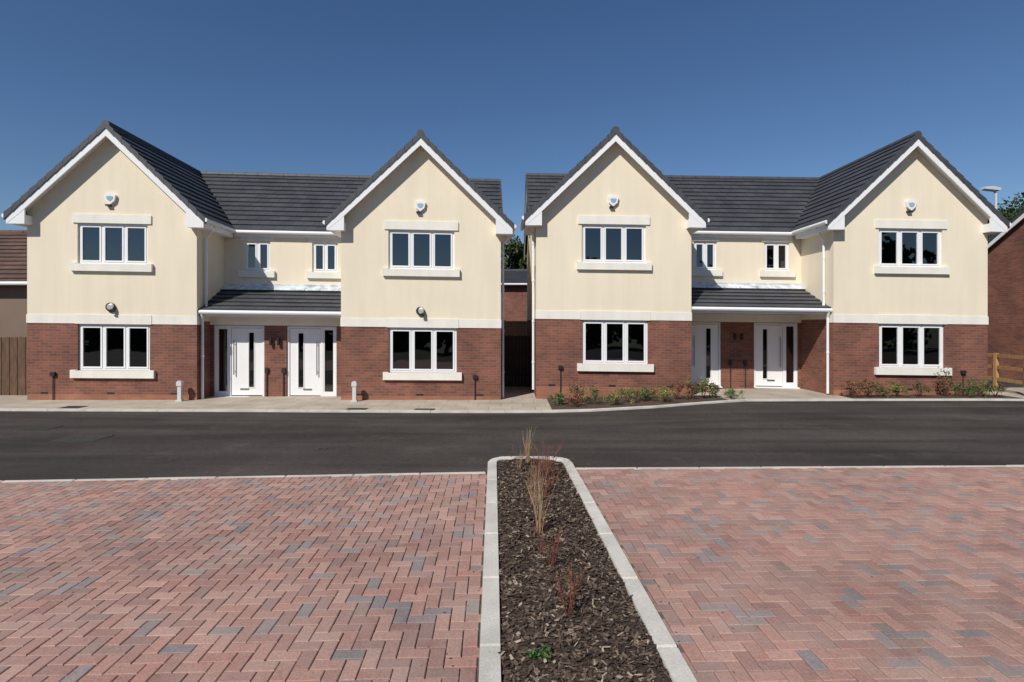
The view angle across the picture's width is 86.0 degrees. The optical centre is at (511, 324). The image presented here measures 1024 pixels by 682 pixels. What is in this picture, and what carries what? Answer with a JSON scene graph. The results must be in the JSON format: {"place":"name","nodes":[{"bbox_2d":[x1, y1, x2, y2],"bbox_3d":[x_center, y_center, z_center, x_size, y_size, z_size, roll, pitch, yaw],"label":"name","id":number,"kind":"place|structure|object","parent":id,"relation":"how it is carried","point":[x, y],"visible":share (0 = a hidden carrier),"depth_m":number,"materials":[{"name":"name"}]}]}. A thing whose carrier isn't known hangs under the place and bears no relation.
{"place":"outdoors","nodes":[
{"label":"outdoors","id":0,"kind":"place"},
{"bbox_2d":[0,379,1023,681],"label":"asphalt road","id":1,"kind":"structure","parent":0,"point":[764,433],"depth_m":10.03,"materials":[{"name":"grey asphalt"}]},
{"bbox_2d":[11,426,60,430],"bbox_3d":[-9.600,2.093,11.100,0.600,0.024,0.500,0,0,0],"label":"manhole cover","id":2,"kind":"object","parent":1,"relation":"on","point":[36,428],"visible":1,"depth_m":11.03,"materials":[{"name":"metal"}]},
{"bbox_2d":[49,435,114,441],"bbox_3d":[-7.900,2.088,10.100,0.750,0.024,0.600,0,0,0],"label":"manhole cover","id":3,"kind":"object","parent":1,"relation":"on","point":[81,438],"visible":1,"depth_m":10.03,"materials":[{"name":"metal"}]},
{"bbox_2d":[0,408,541,412],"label":"path kerb","id":4,"kind":"structure","parent":1,"relation":"on","point":[281,410],"depth_m":13.41,"materials":[{"name":"concrete"}]},
{"bbox_2d":[315,447,327,449],"bbox_3d":[-3.200,2.082,9.200,0.180,0.024,0.180,0,0,0],"label":"manhole cover","id":5,"kind":"object","parent":1,"relation":"on","point":[321,448],"visible":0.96,"depth_m":9.20,"materials":[{"name":"metal"}]},
{"bbox_2d":[136,469,918,681],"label":"paving sand bed","id":6,"kind":"object","parent":1,"relation":"on","point":[679,647],"visible":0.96,"depth_m":4.25,"materials":[{"name":"beige sand"}]},
{"bbox_2d":[0,473,486,681],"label":"block paving","id":7,"kind":"structure","parent":6,"relation":"on","point":[92,573],"depth_m":4.43,"materials":[{"name":"red brick"}]},
{"bbox_2d":[576,467,1023,681],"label":"block paving","id":8,"kind":"structure","parent":6,"relation":"on","point":[950,540],"depth_m":4.67,"materials":[{"name":"red brick"}]},
{"bbox_2d":[88,415,1019,672],"bbox_3d":[-0.030,2.099,7.744,17.941,0.122,10.452,0,0,0],"label":"grit and bark debris","id":9,"kind":"object","parent":1,"relation":"on","point":[629,562],"visible":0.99,"depth_m":4.43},
{"bbox_2d":[478,456,696,681],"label":"planting bed","id":10,"kind":"object","parent":1,"relation":"on","point":[612,627],"visible":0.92,"depth_m":4.06,"materials":[{"name":"brown wood"}]},
{"bbox_2d":[512,445,526,468],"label":"dead shrub","id":11,"kind":"object","parent":10,"relation":"on","point":[519,457],"visible":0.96,"depth_m":7.72,"materials":[{"name":"brown plant"}]},
{"bbox_2d":[522,427,534,462],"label":"ornamental grass","id":12,"kind":"object","parent":10,"relation":"on","point":[528,455],"depth_m":7.99,"materials":[{"name":"beige plant"}]},
{"bbox_2d":[525,462,542,503],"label":"ornamental grass","id":13,"kind":"object","parent":10,"relation":"on","point":[533,484],"depth_m":6.22,"materials":[{"name":"brown plant"}]},
{"bbox_2d":[526,643,551,660],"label":"green seedling","id":14,"kind":"object","parent":10,"relation":"on","point":[534,655],"visible":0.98,"depth_m":3.31,"materials":[{"name":"green plant"}]},
{"bbox_2d":[525,467,553,533],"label":"ornamental grass","id":15,"kind":"object","parent":10,"relation":"on","point":[538,517],"depth_m":5.34,"materials":[{"name":"brown plant"}]},
{"bbox_2d":[527,434,563,476],"bbox_3d":[0.458,1.731,7.388,0.509,0.601,0.505,0,0,0],"label":"dead shrub","id":16,"kind":"object","parent":10,"relation":"on","point":[545,463],"visible":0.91,"depth_m":7.29,"materials":[{"name":"brown plant"}]},
{"bbox_2d":[526,456,567,496],"bbox_3d":[0.422,1.794,6.480,0.612,0.475,0.404,0,0,12],"label":"dead shrub","id":17,"kind":"object","parent":10,"relation":"on","point":[548,483],"visible":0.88,"depth_m":6.50,"materials":[{"name":"brown plant"}]},
{"bbox_2d":[529,519,568,565],"bbox_3d":[0.320,1.828,4.561,0.355,0.407,0.254,0,0,0],"label":"dead shrub","id":18,"kind":"object","parent":10,"relation":"on","point":[557,539],"visible":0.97,"depth_m":4.60,"materials":[{"name":"brown plant"}]},
{"bbox_2d":[547,558,587,613],"bbox_3d":[0.338,1.840,3.795,0.264,0.382,0.400,0,0,36],"label":"dead shrub","id":19,"kind":"object","parent":10,"relation":"on","point":[572,586],"visible":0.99,"depth_m":3.85,"materials":[{"name":"brown plant"}]},
{"bbox_2d":[542,398,1023,412],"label":"path kerb","id":20,"kind":"structure","parent":1,"relation":"on","point":[728,401],"depth_m":14.97,"materials":[{"name":"concrete"}]},
{"bbox_2d":[0,376,1023,410],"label":"concrete path","id":21,"kind":"structure","parent":0,"point":[519,398],"depth_m":14.86,"materials":[{"name":"beige concrete"}]},
{"bbox_2d":[60,406,86,407],"bbox_3d":[-11.000,2.062,13.750,0.500,0.024,0.350,0,0,0],"label":"drain cover","id":22,"kind":"object","parent":21,"relation":"on","point":[73,407],"visible":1,"depth_m":13.70,"materials":[{"name":"metal"}]},
{"bbox_2d":[175,380,183,401],"bbox_3d":[-9.050,1.796,14.950,0.160,0.560,0.140,0,0,0],"label":"utility post","id":23,"kind":"object","parent":21,"relation":"on","point":[180,384],"visible":1,"depth_m":14.91,"materials":[{"name":"plastic"}]},
{"bbox_2d":[351,381,357,401],"bbox_3d":[-4.350,1.830,15.150,0.160,0.560,0.140,0,0,0],"label":"utility post","id":24,"kind":"object","parent":21,"relation":"on","point":[354,384],"visible":1,"depth_m":15.11,"materials":[{"name":"plastic"}]},
{"bbox_2d":[345,408,367,409],"bbox_3d":[-3.900,2.114,13.750,0.500,0.024,0.350,0,0,0],"label":"drain cover","id":25,"kind":"object","parent":21,"relation":"on","point":[356,408],"visible":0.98,"depth_m":13.74,"materials":[{"name":"metal"}]},
{"bbox_2d":[414,408,434,409],"bbox_3d":[-2.200,2.126,13.750,0.500,0.024,0.350,0,0,0],"label":"drain cover","id":26,"kind":"object","parent":21,"relation":"on","point":[424,409],"visible":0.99,"depth_m":13.80,"materials":[{"name":"metal"}]},
{"bbox_2d":[988,353,1023,390],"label":"post and rail fence","id":27,"kind":"object","parent":21,"relation":"on","point":[996,367],"visible":0.32,"depth_m":16.82,"materials":[{"name":"brown wood"}]},
{"bbox_2d":[0,0,1023,266],"label":"sky","id":28,"kind":"structure","parent":0,"point":[507,90],"materials":[{"name":"blue"}]},
{"bbox_2d":[547,395,1023,409],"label":"flower bed soil","id":29,"kind":"structure","parent":0,"point":[649,401],"depth_m":15.04,"materials":[{"name":"brown soil"}]},
{"bbox_2d":[547,391,564,404],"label":"shrub","id":30,"kind":"object","parent":29,"relation":"on","point":[560,398],"visible":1,"depth_m":14.45,"materials":[{"name":"green plant"}]},
{"bbox_2d":[563,395,585,405],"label":"shrub","id":31,"kind":"object","parent":29,"relation":"on","point":[574,399],"visible":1,"depth_m":14.13,"materials":[{"name":"red plant"}]},
{"bbox_2d":[566,378,586,402],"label":"shrub","id":32,"kind":"object","parent":29,"relation":"on","point":[574,388],"visible":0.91,"depth_m":14.85,"materials":[{"name":"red plant"}]},
{"bbox_2d":[579,384,603,403],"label":"shrub","id":33,"kind":"object","parent":29,"relation":"on","point":[595,398],"visible":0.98,"depth_m":14.47,"materials":[{"name":"green plant"}]},
{"bbox_2d":[601,391,634,404],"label":"shrub","id":34,"kind":"object","parent":29,"relation":"on","point":[616,398],"visible":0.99,"depth_m":14.27,"materials":[{"name":"green plant"}]},
{"bbox_2d":[617,388,645,402],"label":"shrub","id":35,"kind":"object","parent":29,"relation":"on","point":[629,392],"visible":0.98,"depth_m":14.61,"materials":[{"name":"green plant"}]},
{"bbox_2d":[635,387,656,400],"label":"shrub","id":36,"kind":"object","parent":29,"relation":"on","point":[648,393],"visible":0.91,"depth_m":14.89,"materials":[{"name":"green plant"}]},
{"bbox_2d":[641,386,659,397],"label":"shrub","id":37,"kind":"object","parent":29,"relation":"on","point":[651,387],"visible":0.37,"depth_m":15.50,"materials":[{"name":"green plant"}]},
{"bbox_2d":[653,385,675,400],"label":"shrub","id":38,"kind":"object","parent":29,"relation":"on","point":[662,395],"visible":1,"depth_m":14.64,"materials":[{"name":"green plant"}]},
{"bbox_2d":[664,381,689,398],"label":"shrub","id":39,"kind":"object","parent":29,"relation":"on","point":[676,387],"visible":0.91,"depth_m":15.05,"materials":[{"name":"green plant"}]},
{"bbox_2d":[682,381,710,398],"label":"shrub","id":40,"kind":"object","parent":29,"relation":"on","point":[695,390],"visible":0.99,"depth_m":15.07,"materials":[{"name":"green plant"}]},
{"bbox_2d":[687,376,716,397],"bbox_3d":[5.284,1.741,15.348,0.854,0.622,0.501,0,0,0],"label":"shrub","id":41,"kind":"object","parent":29,"relation":"on","point":[703,382],"visible":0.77,"depth_m":15.29,"materials":[{"name":"green plant"}]},
{"bbox_2d":[706,381,719,396],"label":"shrub","id":42,"kind":"object","parent":29,"relation":"on","point":[716,387],"visible":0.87,"depth_m":15.47,"materials":[{"name":"green plant"}]},
{"bbox_2d":[722,387,743,397],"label":"shrub","id":43,"kind":"object","parent":29,"relation":"on","point":[730,392],"visible":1,"depth_m":15.28,"materials":[{"name":"green plant"}]},
{"bbox_2d":[839,380,864,396],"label":"shrub","id":44,"kind":"object","parent":29,"relation":"on","point":[849,383],"visible":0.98,"depth_m":15.52,"materials":[{"name":"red plant"}]},
{"bbox_2d":[853,378,883,396],"bbox_3d":[9.945,1.767,15.380,0.640,0.529,0.743,0,0,0],"label":"shrub","id":45,"kind":"object","parent":29,"relation":"on","point":[868,389],"visible":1,"depth_m":15.32,"materials":[{"name":"green plant"}]},
{"bbox_2d":[870,382,892,396],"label":"shrub","id":46,"kind":"object","parent":29,"relation":"on","point":[882,392],"visible":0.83,"depth_m":15.44,"materials":[{"name":"green plant"}]},
{"bbox_2d":[888,381,910,396],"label":"shrub","id":47,"kind":"object","parent":29,"relation":"on","point":[895,389],"visible":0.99,"depth_m":15.46,"materials":[{"name":"green plant"}]},
{"bbox_2d":[910,382,933,395],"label":"shrub","id":48,"kind":"object","parent":29,"relation":"on","point":[919,385],"visible":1,"depth_m":15.44,"materials":[{"name":"green plant"}]},
{"bbox_2d":[935,367,963,395],"bbox_3d":[12.374,1.603,15.600,0.582,0.845,0.686,0,0,-26],"label":"shrub","id":49,"kind":"object","parent":29,"relation":"on","point":[945,381],"visible":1,"depth_m":15.54,"materials":[{"name":"green plant"}]},
{"bbox_2d":[951,381,976,396],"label":"shrub","id":50,"kind":"object","parent":29,"relation":"on","point":[967,389],"visible":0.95,"depth_m":15.51,"materials":[{"name":"green plant"}]},
{"bbox_2d":[966,377,993,396],"bbox_3d":[13.243,1.744,15.489,0.624,0.564,0.677,0,0,-29],"label":"shrub","id":51,"kind":"object","parent":29,"relation":"on","point":[976,387],"visible":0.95,"depth_m":15.50,"materials":[{"name":"green plant"}]},
{"bbox_2d":[977,382,1006,396],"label":"shrub","id":52,"kind":"object","parent":29,"relation":"on","point":[998,388],"visible":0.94,"depth_m":15.40,"materials":[{"name":"green plant"}]},
{"bbox_3d":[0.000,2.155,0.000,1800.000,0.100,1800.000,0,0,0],"label":"ground","id":53,"kind":"structure","parent":0,"visible":0},
{"bbox_2d":[0,230,26,336],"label":"bungalow","id":54,"kind":"object","parent":53,"relation":"on","point":[13,279],"visible":0.02,"depth_m":17.20,"materials":[{"name":"brown brick"}]},
{"bbox_2d":[0,337,26,394],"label":"wooden fence","id":55,"kind":"object","parent":53,"relation":"on","point":[13,365],"visible":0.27,"depth_m":15.91,"materials":[{"name":"brown wood"}]},
{"bbox_2d":[0,472,485,482],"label":"paving edging kerb","id":56,"kind":"structure","parent":53,"relation":"on","point":[331,475],"depth_m":7.39,"materials":[{"name":"concrete"}]},
{"bbox_2d":[27,138,500,399],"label":"walls","id":57,"kind":"structure","parent":53,"relation":"on","point":[172,283],"depth_m":15.45,"materials":[{"name":"beige paint"}]},
{"bbox_2d":[3,120,513,229],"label":"ridge and verge tiles","id":58,"kind":"structure","parent":57,"relation":"attached to","point":[110,127],"depth_m":15.19,"materials":[{"name":"grey tile"}]},
{"bbox_2d":[1,213,515,398],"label":"gutters and downpipes","id":59,"kind":"object","parent":57,"relation":"attached to","point":[232,230],"visible":0.77,"depth_m":15.57,"materials":[{"name":"white plastic"}]},
{"bbox_2d":[6,128,512,317],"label":"bargeboards and soffits","id":60,"kind":"object","parent":57,"relation":"attached to","point":[336,224],"visible":0.83,"depth_m":15.16,"materials":[{"name":"white plastic"}]},
{"bbox_2d":[40,204,482,399],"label":"lamps and vents","id":61,"kind":"object","parent":57,"relation":"attached to","point":[53,374],"visible":0.93,"depth_m":15.48,"materials":[{"name":"black plastic"}]},
{"bbox_2d":[26,214,500,379],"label":"stone sills and string course","id":62,"kind":"structure","parent":57,"relation":"attached to","point":[222,320],"depth_m":15.46,"materials":[{"name":"beige stone"}]},
{"bbox_2d":[106,196,422,207],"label":"alarm boxes","id":63,"kind":"object","parent":57,"relation":"attached to","point":[419,205],"visible":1,"depth_m":15.02,"materials":[{"name":"white plastic"}]},
{"bbox_2d":[26,129,506,311],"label":"roof","id":64,"kind":"structure","parent":57,"relation":"on","point":[271,203],"depth_m":17.50,"materials":[{"name":"tile"}]},
{"bbox_2d":[79,223,456,396],"bbox_3d":[-6.797,-0.323,16.218,10.356,4.958,1.702,0,0,-3],"label":"window and door frames","id":65,"kind":"structure","parent":57,"relation":"attached to","point":[239,378],"depth_m":16.05,"materials":[{"name":"white plastic"}]},
{"bbox_2d":[83,227,452,391],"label":"glazing","id":66,"kind":"structure","parent":65,"relation":"attached to","point":[138,336],"depth_m":15.60,"materials":[{"name":"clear glass"}]},
{"bbox_2d":[233,340,317,389],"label":"door handles","id":67,"kind":"object","parent":65,"relation":"attached to","point":[248,388],"depth_m":16.08,"materials":[{"name":"metal"}]},
{"bbox_2d":[221,283,340,290],"bbox_3d":[-6.859,-1.156,16.800,3.932,0.241,0.291,0,0,-3],"label":"lead flashing","id":68,"kind":"object","parent":57,"relation":"attached to","point":[282,287],"visible":0.77,"depth_m":16.84,"materials":[{"name":"grey metal"}]},
{"bbox_2d":[119,233,452,329],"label":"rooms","id":69,"kind":"object","parent":57,"relation":"attached to","point":[331,326],"visible":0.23,"depth_m":15.74,"materials":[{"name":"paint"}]},
{"bbox_2d":[501,320,526,372],"bbox_3d":[0.502,0.990,25.070,5.105,2.420,0.140,0,0,0],"label":"wooden fence","id":70,"kind":"object","parent":53,"relation":"on","point":[508,327],"visible":0.12,"depth_m":25.01,"materials":[{"name":"brown wood"}]},
{"bbox_2d":[501,285,526,335],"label":"walls","id":71,"kind":"structure","parent":53,"relation":"on","point":[515,302],"depth_m":33.00,"materials":[{"name":"red brick"}]},
{"bbox_2d":[501,269,526,282],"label":"roof","id":72,"kind":"structure","parent":71,"relation":"on","point":[515,275],"depth_m":34.84,"materials":[{"name":"tile"}]},
{"bbox_2d":[501,283,526,284],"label":"trim","id":73,"kind":"structure","parent":72,"relation":"attached to","point":[514,283],"depth_m":32.60,"materials":[{"name":"white plastic"}]},
{"bbox_2d":[501,234,526,268],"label":"tree","id":74,"kind":"object","parent":53,"relation":"on","point":[513,251],"visible":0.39,"depth_m":45.45,"materials":[{"name":"green plant"}]},
{"bbox_2d":[508,253,526,268],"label":"tree","id":75,"kind":"object","parent":53,"relation":"on","point":[516,267],"depth_m":46.02,"materials":[{"name":"green plant"}]},
{"bbox_2d":[527,142,987,398],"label":"walls","id":76,"kind":"structure","parent":53,"relation":"on","point":[855,284],"depth_m":15.94,"materials":[{"name":"beige paint"}]},
{"bbox_2d":[504,334,531,386],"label":"side gate","id":77,"kind":"structure","parent":76,"relation":"attached to","point":[515,354],"depth_m":19.01,"materials":[{"name":"brown wood"}]},
{"bbox_2d":[691,282,804,288],"bbox_3d":[7.258,-1.268,17.547,4.132,0.248,0.296,0,0,0],"label":"lead flashing","id":78,"kind":"object","parent":76,"relation":"attached to","point":[746,285],"visible":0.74,"depth_m":17.62,"materials":[{"name":"grey metal"}]},
{"bbox_2d":[617,261,886,386],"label":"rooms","id":79,"kind":"object","parent":76,"relation":"attached to","point":[711,324],"visible":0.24,"depth_m":16.08,"materials":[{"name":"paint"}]},
{"bbox_2d":[523,135,988,307],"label":"roof","id":80,"kind":"structure","parent":76,"relation":"on","point":[757,205],"depth_m":18.24,"materials":[{"name":"tile"}]},
{"bbox_2d":[548,206,965,393],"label":"lamps and vents","id":81,"kind":"object","parent":76,"relation":"attached to","point":[560,367],"visible":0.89,"depth_m":15.93,"materials":[{"name":"black plastic"}]},
{"bbox_2d":[527,215,988,375],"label":"stone sills and string course","id":82,"kind":"structure","parent":76,"relation":"attached to","point":[774,318],"depth_m":15.88,"materials":[{"name":"beige stone"}]},
{"bbox_2d":[610,198,914,206],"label":"alarm boxes","id":83,"kind":"object","parent":76,"relation":"attached to","point":[613,200],"visible":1,"depth_m":15.80,"materials":[{"name":"white plastic"}]},
{"bbox_2d":[582,224,942,388],"bbox_3d":[7.293,-0.436,16.895,10.556,4.970,1.882,0,0,0],"label":"window and door frames","id":84,"kind":"structure","parent":76,"relation":"attached to","point":[775,371],"depth_m":17.73,"materials":[{"name":"white plastic"}]},
{"bbox_2d":[693,335,780,380],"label":"door handles","id":85,"kind":"object","parent":84,"relation":"attached to","point":[767,380],"depth_m":17.70,"materials":[{"name":"metal"}]},
{"bbox_2d":[585,228,938,382],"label":"glazing","id":86,"kind":"structure","parent":84,"relation":"attached to","point":[636,331],"depth_m":16.01,"materials":[{"name":"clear glass"}]},
{"bbox_2d":[524,134,1006,313],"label":"bargeboards and soffits","id":87,"kind":"object","parent":76,"relation":"attached to","point":[695,222],"visible":0.81,"depth_m":15.66,"materials":[{"name":"white plastic"}]},
{"bbox_2d":[520,216,1011,393],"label":"gutters and downpipes","id":88,"kind":"object","parent":76,"relation":"attached to","point":[814,226],"visible":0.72,"depth_m":16.14,"materials":[{"name":"white plastic"}]},
{"bbox_2d":[523,126,1009,255],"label":"ridge and verge tiles","id":89,"kind":"structure","parent":76,"relation":"attached to","point":[915,136],"depth_m":15.64,"materials":[{"name":"grey tile"}]},
{"bbox_2d":[576,465,1023,469],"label":"paving edging kerb","id":90,"kind":"structure","parent":53,"relation":"on","point":[668,468],"depth_m":7.88,"materials":[{"name":"concrete"}]},
{"bbox_2d":[980,186,1000,208],"bbox_3d":[22.250,-2.130,25.500,0.740,8.600,0.280,0,0,0],"label":"street lamp","id":91,"kind":"object","parent":53,"relation":"on","point":[994,189],"visible":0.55,"depth_m":25.43,"materials":[{"name":"plastic"}]},
{"bbox_2d":[988,219,1023,378],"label":"walls","id":92,"kind":"structure","parent":53,"relation":"on","point":[1006,292],"depth_m":21.86,"materials":[{"name":"red brick"}]},
{"bbox_2d":[988,213,1023,248],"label":"trim","id":93,"kind":"structure","parent":92,"relation":"attached to","point":[1002,234],"depth_m":21.80,"materials":[{"name":"white plastic"}]},
{"bbox_2d":[988,209,1023,242],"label":"roof","id":94,"kind":"structure","parent":92,"relation":"on","point":[1011,221],"depth_m":21.45,"materials":[{"name":"tile"}]},
{"bbox_2d":[988,192,1023,238],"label":"tree","id":95,"kind":"object","parent":53,"relation":"on","point":[1009,214],"visible":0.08,"depth_m":28.95,"materials":[{"name":"green plant"}]}
]}

